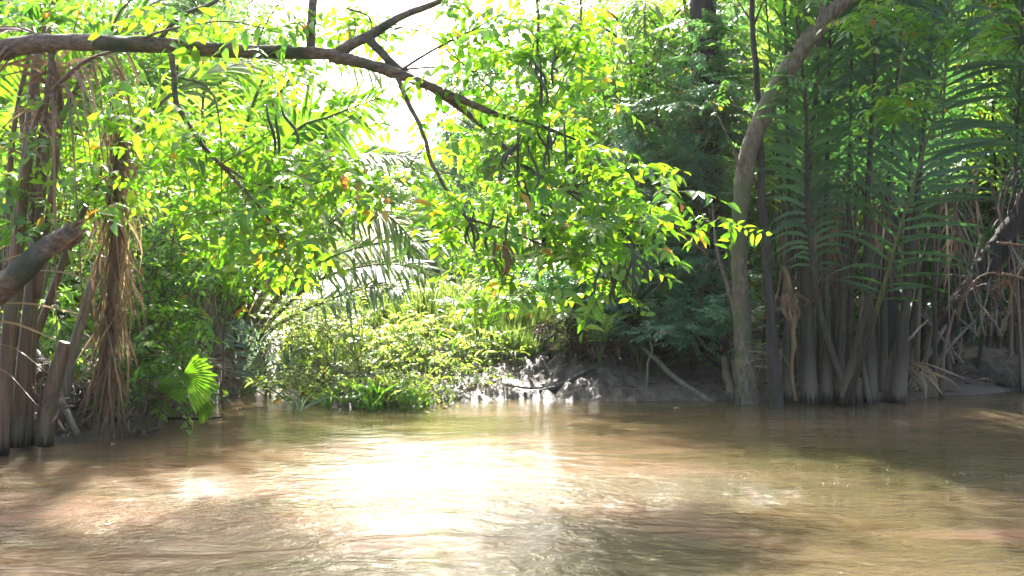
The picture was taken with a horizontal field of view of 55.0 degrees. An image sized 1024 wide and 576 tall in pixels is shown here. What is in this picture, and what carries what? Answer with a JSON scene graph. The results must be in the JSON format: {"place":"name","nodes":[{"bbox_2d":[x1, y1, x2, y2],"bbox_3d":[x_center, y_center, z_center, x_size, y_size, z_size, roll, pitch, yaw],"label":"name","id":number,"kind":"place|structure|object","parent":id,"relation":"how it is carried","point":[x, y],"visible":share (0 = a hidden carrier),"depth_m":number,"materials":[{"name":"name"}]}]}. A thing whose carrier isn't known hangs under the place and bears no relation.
{"place":"outdoors","nodes":[
{"label":"outdoors","id":0,"kind":"place"},
{"bbox_2d":[250,381,284,397],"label":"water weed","id":1,"kind":"object","parent":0,"point":[266,392],"visible":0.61,"depth_m":11.29,"materials":[{"name":"green plant"}]},
{"bbox_2d":[5,0,953,267],"label":"sky","id":2,"kind":"structure","parent":0,"point":[419,44],"materials":[{"name":"white"}]},
{"bbox_2d":[0,268,1019,449],"bbox_3d":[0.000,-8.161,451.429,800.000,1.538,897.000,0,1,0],"label":"mud bank","id":3,"kind":"structure","parent":0,"point":[607,384],"depth_m":11.51,"materials":[{"name":"brown soil"}]},
{"bbox_2d":[0,217,91,306],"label":"broken trunk","id":4,"kind":"object","parent":3,"relation":"on","point":[20,272],"visible":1,"depth_m":7.08,"materials":[{"name":"brown plant"}]},
{"bbox_2d":[0,0,124,269],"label":"forest tree","id":5,"kind":"object","parent":3,"relation":"on","point":[3,100],"visible":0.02,"depth_m":13.83,"materials":[{"name":"green plant"}]},
{"bbox_2d":[0,0,154,389],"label":"leafy shrub","id":6,"kind":"object","parent":3,"relation":"on","point":[67,325],"visible":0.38,"depth_m":8.38,"materials":[{"name":"green plant"}]},
{"bbox_2d":[56,255,105,422],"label":"leaning stalk","id":7,"kind":"object","parent":3,"relation":"on","point":[67,384],"visible":0.62,"depth_m":8.58,"materials":[{"name":"wood"}]},
{"bbox_2d":[0,2,198,328],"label":"forest tree","id":8,"kind":"object","parent":3,"relation":"on","point":[52,266],"visible":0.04,"depth_m":14.98,"materials":[{"name":"green plant"}]},
{"bbox_2d":[14,329,196,440],"bbox_3d":[-3.806,0.989,8.610,1.866,1.242,1.902,0,1,0],"label":"branch tangle","id":9,"kind":"object","parent":3,"relation":"on","point":[84,387],"visible":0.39,"depth_m":8.71,"materials":[{"name":"brown wood"}]},
{"bbox_2d":[2,0,212,255],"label":"forest tree","id":10,"kind":"object","parent":3,"relation":"on","point":[94,5],"depth_m":19.33,"materials":[{"name":"green plant"}]},
{"bbox_2d":[0,0,283,455],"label":"nipa palm","id":11,"kind":"object","parent":3,"relation":"on","point":[17,411],"visible":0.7,"depth_m":7.97,"materials":[{"name":"green plant"}]},
{"bbox_2d":[0,254,98,397],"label":"dry frond","id":12,"kind":"object","parent":11,"relation":"attached to","point":[20,325],"visible":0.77,"depth_m":7.49,"materials":[{"name":"plant"}]},
{"bbox_2d":[20,156,282,419],"bbox_3d":[-3.597,-0.060,9.694,3.150,2.729,2.629,0,1,0],"label":"leafy shrub","id":13,"kind":"object","parent":3,"relation":"on","point":[151,359],"visible":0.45,"depth_m":9.56,"materials":[{"name":"green plant"}]},
{"bbox_2d":[45,0,291,328],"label":"forest tree","id":14,"kind":"object","parent":3,"relation":"on","point":[152,66],"depth_m":16.19,"materials":[{"name":"green plant"}]},
{"bbox_2d":[27,85,336,351],"bbox_3d":[-4.204,-0.797,11.825,4.266,3.337,2.571,0,1,0],"label":"leafy shrub","id":15,"kind":"object","parent":3,"relation":"on","point":[77,267],"visible":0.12,"depth_m":11.69,"materials":[{"name":"green plant"}]},
{"bbox_2d":[102,256,290,434],"bbox_3d":[-2.994,0.815,9.452,1.738,2.257,1.771,1,2,37],"label":"leafy shrub","id":16,"kind":"object","parent":3,"relation":"on","point":[206,327],"visible":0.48,"depth_m":9.27,"materials":[{"name":"green plant"}]},
{"bbox_2d":[94,0,327,304],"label":"forest tree","id":17,"kind":"object","parent":3,"relation":"on","point":[200,12],"visible":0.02,"depth_m":20.19,"materials":[{"name":"green plant"}]},
{"bbox_2d":[201,324,280,391],"bbox_3d":[-3.556,0.966,11.747,1.567,1.094,1.381,1,1,29],"label":"branch tangle","id":18,"kind":"object","parent":3,"relation":"on","point":[237,350],"visible":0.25,"depth_m":11.60,"materials":[{"name":"plant"}]},
{"bbox_2d":[218,318,303,393],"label":"leafy shrub","id":19,"kind":"object","parent":3,"relation":"on","point":[250,363],"visible":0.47,"depth_m":11.61,"materials":[{"name":"green plant"}]},
{"bbox_2d":[140,0,386,303],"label":"forest tree","id":20,"kind":"object","parent":3,"relation":"on","point":[348,229],"visible":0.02,"depth_m":24.52,"materials":[{"name":"green plant"}]},
{"bbox_2d":[86,0,465,356],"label":"nipa palm","id":21,"kind":"object","parent":3,"relation":"on","point":[399,239],"visible":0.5,"depth_m":11.64,"materials":[{"name":"green plant"}]},
{"bbox_2d":[251,104,353,298],"bbox_3d":[-6.566,-2.287,28.468,3.573,6.260,5.234,2,2,52],"label":"forest tree","id":22,"kind":"object","parent":3,"relation":"on","point":[298,290],"visible":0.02,"depth_m":28.66,"materials":[{"name":"green plant"}]},
{"bbox_2d":[231,293,482,356],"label":"leafy shrub","id":23,"kind":"object","parent":3,"relation":"on","point":[391,326],"visible":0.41,"depth_m":12.41,"materials":[{"name":"green plant"}]},
{"bbox_2d":[238,316,515,407],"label":"leafy shrub","id":24,"kind":"object","parent":3,"relation":"on","point":[305,344],"visible":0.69,"depth_m":11.29,"materials":[{"name":"green plant"}]},
{"bbox_2d":[331,379,439,410],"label":"leafy weed","id":25,"kind":"object","parent":3,"relation":"on","point":[405,391],"visible":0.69,"depth_m":10.38,"materials":[{"name":"green plant"}]},
{"bbox_2d":[0,0,771,350],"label":"overhanging tree","id":26,"kind":"object","parent":3,"relation":"on","point":[278,236],"visible":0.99,"depth_m":7.31,"materials":[{"name":"green plant"}]},
{"bbox_2d":[70,57,153,446],"bbox_3d":[-3.322,-0.256,8.214,0.753,3.395,0.458,0,1,0],"label":"dead frond","id":27,"kind":"object","parent":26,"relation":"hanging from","point":[107,373],"visible":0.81,"depth_m":8.17,"materials":[{"name":"plant"}]},
{"bbox_2d":[245,281,540,408],"bbox_3d":[-1.304,0.643,11.559,3.516,1.428,2.872,0,1,0],"label":"tall weed","id":28,"kind":"object","parent":3,"relation":"on","point":[412,324],"visible":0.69,"depth_m":11.50,"materials":[{"name":"green plant"}]},
{"bbox_2d":[383,223,417,282],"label":"forest tree","id":29,"kind":"object","parent":3,"relation":"on","point":[391,249],"visible":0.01,"depth_m":45.91,"materials":[{"name":"green plant"}]},
{"bbox_2d":[388,155,482,287],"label":"forest tree","id":30,"kind":"object","parent":3,"relation":"on","point":[426,228],"visible":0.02,"depth_m":29.68,"materials":[{"name":"green plant"}]},
{"bbox_2d":[280,273,602,393],"bbox_3d":[-0.802,0.473,14.317,4.444,1.589,6.093,0,1,0],"label":"bush","id":31,"kind":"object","parent":3,"relation":"on","point":[516,321],"depth_m":12.80,"materials":[{"name":"green plant"}]},
{"bbox_2d":[388,41,534,290],"bbox_3d":[-1.544,-3.096,27.191,4.471,7.693,4.338,1,2,44],"label":"forest tree","id":32,"kind":"object","parent":3,"relation":"on","point":[445,135],"visible":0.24,"depth_m":26.67,"materials":[{"name":"green plant"}]},
{"bbox_2d":[408,154,515,279],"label":"forest tree","id":33,"kind":"object","parent":3,"relation":"on","point":[480,194],"visible":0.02,"depth_m":43.34,"materials":[{"name":"green plant"}]},
{"bbox_2d":[369,273,558,321],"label":"leafy shrub","id":34,"kind":"object","parent":3,"relation":"on","point":[452,284],"visible":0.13,"depth_m":15.20,"materials":[{"name":"green plant"}]},
{"bbox_2d":[433,293,528,341],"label":"palm seedling","id":35,"kind":"object","parent":3,"relation":"on","point":[493,315],"visible":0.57,"depth_m":12.65,"materials":[{"name":"green plant"}]},
{"bbox_2d":[436,83,582,290],"bbox_3d":[0.608,-1.550,19.503,4.710,5.066,3.216,0,1,-14],"label":"forest tree","id":36,"kind":"object","parent":3,"relation":"on","point":[486,172],"visible":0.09,"depth_m":18.69,"materials":[{"name":"green plant"}]},
{"bbox_2d":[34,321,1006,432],"bbox_3d":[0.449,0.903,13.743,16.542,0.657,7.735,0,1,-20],"label":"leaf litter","id":37,"kind":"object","parent":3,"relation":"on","point":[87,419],"visible":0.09,"depth_m":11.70,"materials":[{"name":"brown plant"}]},
{"bbox_2d":[506,384,554,388],"bbox_3d":[0.210,1.136,11.298,0.560,0.052,0.067,0,1,1],"label":"driftwood","id":38,"kind":"object","parent":3,"relation":"on","point":[529,387],"visible":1,"depth_m":11.28,"materials":[{"name":"grey wood"}]},
{"bbox_2d":[539,368,593,392],"bbox_3d":[0.671,1.083,11.460,0.774,0.257,0.179,-1,1,-31],"label":"driftwood","id":39,"kind":"object","parent":3,"relation":"on","point":[557,387],"visible":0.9,"depth_m":11.37,"materials":[{"name":"wood"}]},
{"bbox_2d":[498,22,692,294],"bbox_3d":[2.000,-1.935,17.311,3.945,5.754,3.827,1,2,38],"label":"forest tree","id":40,"kind":"object","parent":3,"relation":"on","point":[608,96],"depth_m":16.96,"materials":[{"name":"green plant"}]},
{"bbox_2d":[555,307,642,366],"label":"palm seedling","id":41,"kind":"object","parent":3,"relation":"on","point":[610,319],"visible":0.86,"depth_m":11.92,"materials":[{"name":"green plant"}]},
{"bbox_2d":[520,294,696,365],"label":"leafy shrub","id":42,"kind":"object","parent":3,"relation":"on","point":[571,343],"visible":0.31,"depth_m":12.37,"materials":[{"name":"green plant"}]},
{"bbox_2d":[488,0,750,317],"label":"leafy tree","id":43,"kind":"object","parent":3,"relation":"on","point":[631,82],"visible":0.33,"depth_m":13.46,"materials":[{"name":"green plant"}]},
{"bbox_2d":[481,0,774,311],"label":"forest tree","id":44,"kind":"object","parent":3,"relation":"on","point":[534,245],"visible":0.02,"depth_m":18.48,"materials":[{"name":"green plant"}]},
{"bbox_2d":[515,0,755,170],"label":"forest tree","id":45,"kind":"object","parent":3,"relation":"on","point":[599,41],"depth_m":26.93,"materials":[{"name":"green plant"}]},
{"bbox_2d":[497,0,780,310],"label":"old palm","id":46,"kind":"object","parent":3,"relation":"on","point":[644,4],"visible":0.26,"depth_m":13.41,"materials":[{"name":"green plant"}]},
{"bbox_2d":[583,323,695,370],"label":"palm seedling","id":47,"kind":"object","parent":3,"relation":"on","point":[629,337],"visible":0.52,"depth_m":11.95,"materials":[{"name":"green plant"}]},
{"bbox_2d":[587,62,694,334],"bbox_3d":[1.899,-1.007,13.189,1.334,3.865,1.719,1,2,41],"label":"thin tree","id":48,"kind":"object","parent":3,"relation":"on","point":[659,124],"visible":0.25,"depth_m":12.96,"materials":[{"name":"green plant"}]},
{"bbox_2d":[505,220,780,361],"bbox_3d":[1.599,0.024,12.451,3.858,1.844,2.524,1,1,24],"label":"leafy shrub","id":49,"kind":"object","parent":3,"relation":"on","point":[672,322],"visible":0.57,"depth_m":11.84,"materials":[{"name":"green plant"}]},
{"bbox_2d":[643,321,652,388],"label":"sapling stem","id":50,"kind":"object","parent":3,"relation":"on","point":[646,383],"visible":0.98,"depth_m":11.35,"materials":[{"name":"brown plant"}]},
{"bbox_2d":[561,305,753,362],"bbox_3d":[1.873,0.614,12.467,2.367,1.010,1.658,0,1,12],"label":"branch tangle","id":51,"kind":"object","parent":3,"relation":"on","point":[669,348],"visible":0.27,"depth_m":12.26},
{"bbox_2d":[562,0,776,345],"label":"leafy shrub","id":52,"kind":"object","parent":3,"relation":"on","point":[684,140],"visible":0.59,"depth_m":12.23,"materials":[{"name":"green plant"}]},
{"bbox_2d":[636,341,713,400],"bbox_3d":[1.846,0.978,11.472,0.142,0.667,1.295,-1,2,-35],"label":"leaning pole","id":53,"kind":"object","parent":3,"relation":"on","point":[675,377],"visible":0.9,"depth_m":11.33,"materials":[{"name":"brown plant"}]},
{"bbox_2d":[621,0,745,198],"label":"thin tree","id":54,"kind":"object","parent":3,"relation":"on","point":[682,17],"visible":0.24,"depth_m":12.87,"materials":[{"name":"green plant"}]},
{"bbox_2d":[619,191,782,349],"bbox_3d":[2.217,-0.232,12.169,2.163,1.977,1.327,1,1,22],"label":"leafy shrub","id":55,"kind":"object","parent":3,"relation":"on","point":[704,252],"visible":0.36,"depth_m":11.90,"materials":[{"name":"green plant"}]},
{"bbox_2d":[569,0,842,300],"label":"forest tree","id":56,"kind":"object","parent":3,"relation":"on","point":[753,207],"visible":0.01,"depth_m":16.44,"materials":[{"name":"green plant"}]},
{"bbox_2d":[704,323,709,354],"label":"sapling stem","id":57,"kind":"object","parent":3,"relation":"on","point":[707,352],"visible":0.32,"depth_m":12.19,"materials":[{"name":"green plant"}]},
{"bbox_2d":[654,344,760,372],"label":"broadleaf plant","id":58,"kind":"object","parent":3,"relation":"on","point":[693,358],"visible":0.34,"depth_m":12.22,"materials":[{"name":"green plant"}]},
{"bbox_2d":[642,44,776,251],"bbox_3d":[2.535,-1.023,12.562,1.424,4.122,1.318,0,1,-15],"label":"thin tree","id":59,"kind":"object","parent":3,"relation":"on","point":[719,209],"visible":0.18,"depth_m":12.54,"materials":[{"name":"green plant"}]},
{"bbox_2d":[690,0,730,359],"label":"tall tree","id":60,"kind":"object","parent":3,"relation":"on","point":[696,8],"visible":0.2,"depth_m":12.61,"materials":[{"name":"brown plant"}]},
{"bbox_2d":[724,341,788,400],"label":"twiggy plant","id":61,"kind":"object","parent":3,"relation":"on","point":[762,349],"visible":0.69,"depth_m":10.74,"materials":[{"name":"brown plant"}]},
{"bbox_2d":[606,0,916,319],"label":"forest tree","id":62,"kind":"object","parent":3,"relation":"on","point":[750,266],"visible":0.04,"depth_m":17.01,"materials":[{"name":"green plant"}]},
{"bbox_2d":[699,0,851,407],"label":"thin tree","id":63,"kind":"object","parent":3,"relation":"on","point":[775,388],"visible":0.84,"depth_m":10.46,"materials":[{"name":"brown plant"}]},
{"bbox_2d":[725,19,843,308],"bbox_3d":[5.086,-2.286,21.024,4.288,6.636,6.280,0,1,3],"label":"forest tree","id":64,"kind":"object","parent":3,"relation":"on","point":[755,304],"depth_m":20.20,"materials":[{"name":"green plant"}]},
{"bbox_2d":[731,0,875,403],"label":"nipa palm","id":65,"kind":"object","parent":3,"relation":"on","point":[807,370],"visible":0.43,"depth_m":10.87,"materials":[{"name":"green plant"}]},
{"bbox_2d":[774,266,808,400],"bbox_3d":[3.010,0.494,10.612,0.302,1.463,0.253,-1,1,-26],"label":"dead sheath","id":66,"kind":"object","parent":65,"relation":"attached to","point":[788,301],"visible":0.99,"depth_m":10.60,"materials":[{"name":"brown plant"}]},
{"bbox_2d":[767,138,866,304],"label":"forest tree","id":67,"kind":"object","parent":3,"relation":"on","point":[856,302],"depth_m":23.69,"materials":[{"name":"green plant"}]},
{"bbox_2d":[772,0,915,403],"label":"nipa palm","id":68,"kind":"object","parent":3,"relation":"on","point":[830,391],"visible":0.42,"depth_m":10.92,"materials":[{"name":"green plant"}]},
{"bbox_2d":[708,0,1023,403],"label":"pale tree","id":69,"kind":"object","parent":3,"relation":"on","point":[811,35],"visible":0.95,"depth_m":10.05,"materials":[{"name":"brown plant"}]},
{"bbox_2d":[748,324,781,380],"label":"dead frond","id":70,"kind":"object","parent":69,"relation":"attached to","point":[761,365],"visible":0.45,"depth_m":10.76,"materials":[{"name":"plant"}]},
{"bbox_2d":[763,0,971,311],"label":"forest tree","id":71,"kind":"object","parent":3,"relation":"on","point":[861,248],"visible":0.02,"depth_m":18.55,"materials":[{"name":"green plant"}]},
{"bbox_2d":[725,65,1023,346],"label":"leafy shrub","id":72,"kind":"object","parent":3,"relation":"on","point":[856,309],"visible":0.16,"depth_m":13.89,"materials":[{"name":"green plant"}]},
{"bbox_2d":[869,2,898,359],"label":"tall tree","id":73,"kind":"object","parent":3,"relation":"on","point":[893,311],"visible":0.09,"depth_m":12.75,"materials":[{"name":"brown plant"}]},
{"bbox_2d":[751,0,1023,406],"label":"nipa palm","id":74,"kind":"object","parent":3,"relation":"on","point":[797,138],"visible":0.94,"depth_m":9.92,"materials":[{"name":"green plant"}]},
{"bbox_2d":[797,0,990,403],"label":"nipa palm","id":75,"kind":"object","parent":3,"relation":"on","point":[884,376],"visible":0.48,"depth_m":10.93,"materials":[{"name":"green plant"}]},
{"bbox_2d":[908,319,928,341],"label":"bare branch","id":76,"kind":"object","parent":75,"relation":"attached to","point":[913,334],"visible":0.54,"depth_m":11.33,"materials":[{"name":"wood"}]},
{"bbox_2d":[820,0,1023,384],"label":"nipa palm","id":77,"kind":"object","parent":3,"relation":"on","point":[921,332],"visible":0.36,"depth_m":12.75,"materials":[{"name":"green plant"}]},
{"bbox_2d":[853,50,992,302],"bbox_3d":[9.921,-2.302,21.607,5.757,6.721,3.931,0,1,9],"label":"forest tree","id":78,"kind":"object","parent":3,"relation":"on","point":[929,219],"depth_m":21.10,"materials":[{"name":"green plant"}]},
{"bbox_2d":[908,360,964,397],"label":"dead frond","id":79,"kind":"object","parent":3,"relation":"on","point":[918,376],"visible":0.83,"depth_m":11.29,"materials":[{"name":"plant"}]},
{"bbox_2d":[861,0,1023,321],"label":"forest tree","id":80,"kind":"object","parent":3,"relation":"on","point":[958,53],"visible":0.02,"depth_m":16.08,"materials":[{"name":"green plant"}]},
{"bbox_2d":[865,0,1023,334],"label":"forest tree","id":81,"kind":"object","parent":3,"relation":"on","point":[990,203],"visible":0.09,"depth_m":14.80,"materials":[{"name":"green plant"}]},
{"bbox_2d":[920,234,981,368],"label":"bare branch","id":82,"kind":"object","parent":3,"relation":"on","point":[943,329],"visible":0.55,"depth_m":12.00,"materials":[{"name":"brown wood"}]},
{"bbox_2d":[911,166,1023,363],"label":"branch tangle","id":83,"kind":"object","parent":3,"relation":"on","point":[984,310],"visible":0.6,"depth_m":11.85,"materials":[{"name":"brown wood"}]},
{"bbox_2d":[938,320,975,365],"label":"bare branch","id":84,"kind":"object","parent":83,"relation":"attached to","point":[958,337],"visible":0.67,"depth_m":11.80,"materials":[{"name":"grey wood"}]},
{"bbox_2d":[956,272,1019,341],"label":"bare branch","id":85,"kind":"object","parent":83,"relation":"attached to","point":[964,295],"visible":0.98,"depth_m":11.30,"materials":[{"name":"brown wood"}]},
{"bbox_2d":[968,311,1019,312],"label":"bare branch","id":86,"kind":"object","parent":83,"relation":"attached to","point":[994,312],"visible":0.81,"depth_m":11.51,"materials":[{"name":"brown wood"}]},
{"bbox_2d":[996,241,1023,246],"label":"bare branch","id":87,"kind":"object","parent":83,"relation":"attached to","point":[1008,243],"visible":1,"depth_m":11.18,"materials":[{"name":"wood"}]},
{"bbox_2d":[1003,262,1023,333],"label":"bare branch","id":88,"kind":"object","parent":83,"relation":"attached to","point":[1008,308],"visible":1,"depth_m":11.22,"materials":[{"name":"brown wood"}]},
{"bbox_2d":[1002,272,1023,279],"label":"bare branch","id":89,"kind":"object","parent":88,"relation":"attached to","point":[1012,276],"visible":1,"depth_m":11.19,"materials":[{"name":"wood"}]},
{"bbox_2d":[920,186,1023,367],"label":"leaning tree","id":90,"kind":"object","parent":3,"relation":"on","point":[1011,226],"visible":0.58,"depth_m":11.84,"materials":[{"name":"brown plant"}]},
{"bbox_2d":[928,0,1023,391],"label":"nipa palm","id":91,"kind":"object","parent":3,"relation":"on","point":[1015,344],"visible":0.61,"depth_m":12.54,"materials":[{"name":"green plant"}]},
{"bbox_2d":[938,346,1023,387],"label":"boulder","id":92,"kind":"object","parent":3,"relation":"on","point":[999,367],"visible":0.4,"depth_m":12.05,"materials":[{"name":"grey stone"}]},
{"bbox_2d":[0,387,1023,575],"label":"water","id":93,"kind":"structure","parent":0,"point":[257,484],"depth_m":6.53,"materials":[{"name":"brown liquid"}]},
{"bbox_2d":[32,341,71,447],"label":"cut stalk","id":94,"kind":"object","parent":93,"relation":"on","point":[44,433],"visible":0.94,"depth_m":8.02,"materials":[{"name":"wood"}]},
{"bbox_2d":[37,349,80,436],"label":"leaning stalk","id":95,"kind":"object","parent":93,"relation":"on","point":[70,418],"visible":0.51,"depth_m":8.38,"materials":[{"name":"wood"}]},
{"bbox_2d":[153,354,217,427],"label":"fan palm","id":96,"kind":"object","parent":93,"relation":"on","point":[199,382],"visible":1,"depth_m":8.09,"materials":[{"name":"green plant"}]},
{"bbox_2d":[167,416,226,419],"bbox_3d":[-3.172,1.266,9.511,0.993,0.109,0.058,1,1,24],"label":"floating stick","id":97,"kind":"object","parent":93,"relation":"on","point":[179,418],"visible":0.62,"depth_m":9.47,"materials":[{"name":"brown wood"}]},
{"bbox_2d":[240,375,335,410],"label":"water weed","id":98,"kind":"object","parent":93,"relation":"on","point":[309,405],"visible":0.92,"depth_m":10.32,"materials":[{"name":"green plant"}]},
{"bbox_2d":[309,385,341,407],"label":"water weed","id":99,"kind":"object","parent":93,"relation":"on","point":[329,405],"visible":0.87,"depth_m":10.43,"materials":[{"name":"green plant"}]},
{"bbox_2d":[304,373,366,404],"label":"water weed","id":100,"kind":"object","parent":93,"relation":"on","point":[331,391],"visible":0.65,"depth_m":10.57,"materials":[{"name":"green plant"}]},
{"bbox_2d":[341,374,417,409],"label":"water weed","id":101,"kind":"object","parent":93,"relation":"on","point":[373,404],"visible":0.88,"depth_m":10.27,"materials":[{"name":"green plant"}]},
{"bbox_2d":[394,376,426,401],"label":"water weed","id":102,"kind":"object","parent":93,"relation":"on","point":[419,390],"visible":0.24,"depth_m":10.63,"materials":[{"name":"green plant"}]},
{"bbox_2d":[383,370,452,408],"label":"water weed","id":103,"kind":"object","parent":93,"relation":"on","point":[397,398],"visible":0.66,"depth_m":10.46,"materials":[{"name":"green plant"}]},
{"bbox_2d":[721,355,734,402],"bbox_3d":[2.421,1.030,10.913,0.216,0.553,0.140,1,2,37],"label":"stump","id":104,"kind":"object","parent":93,"relation":"on","point":[727,378],"visible":0.91,"depth_m":10.89,"materials":[{"name":"grey wood"}]},
{"bbox_2d":[732,359,741,402],"bbox_3d":[2.505,1.030,10.812,0.206,0.477,0.129,1,2,40],"label":"stump","id":105,"kind":"object","parent":93,"relation":"on","point":[736,378],"visible":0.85,"depth_m":10.79,"materials":[{"name":"grey wood"}]}
]}

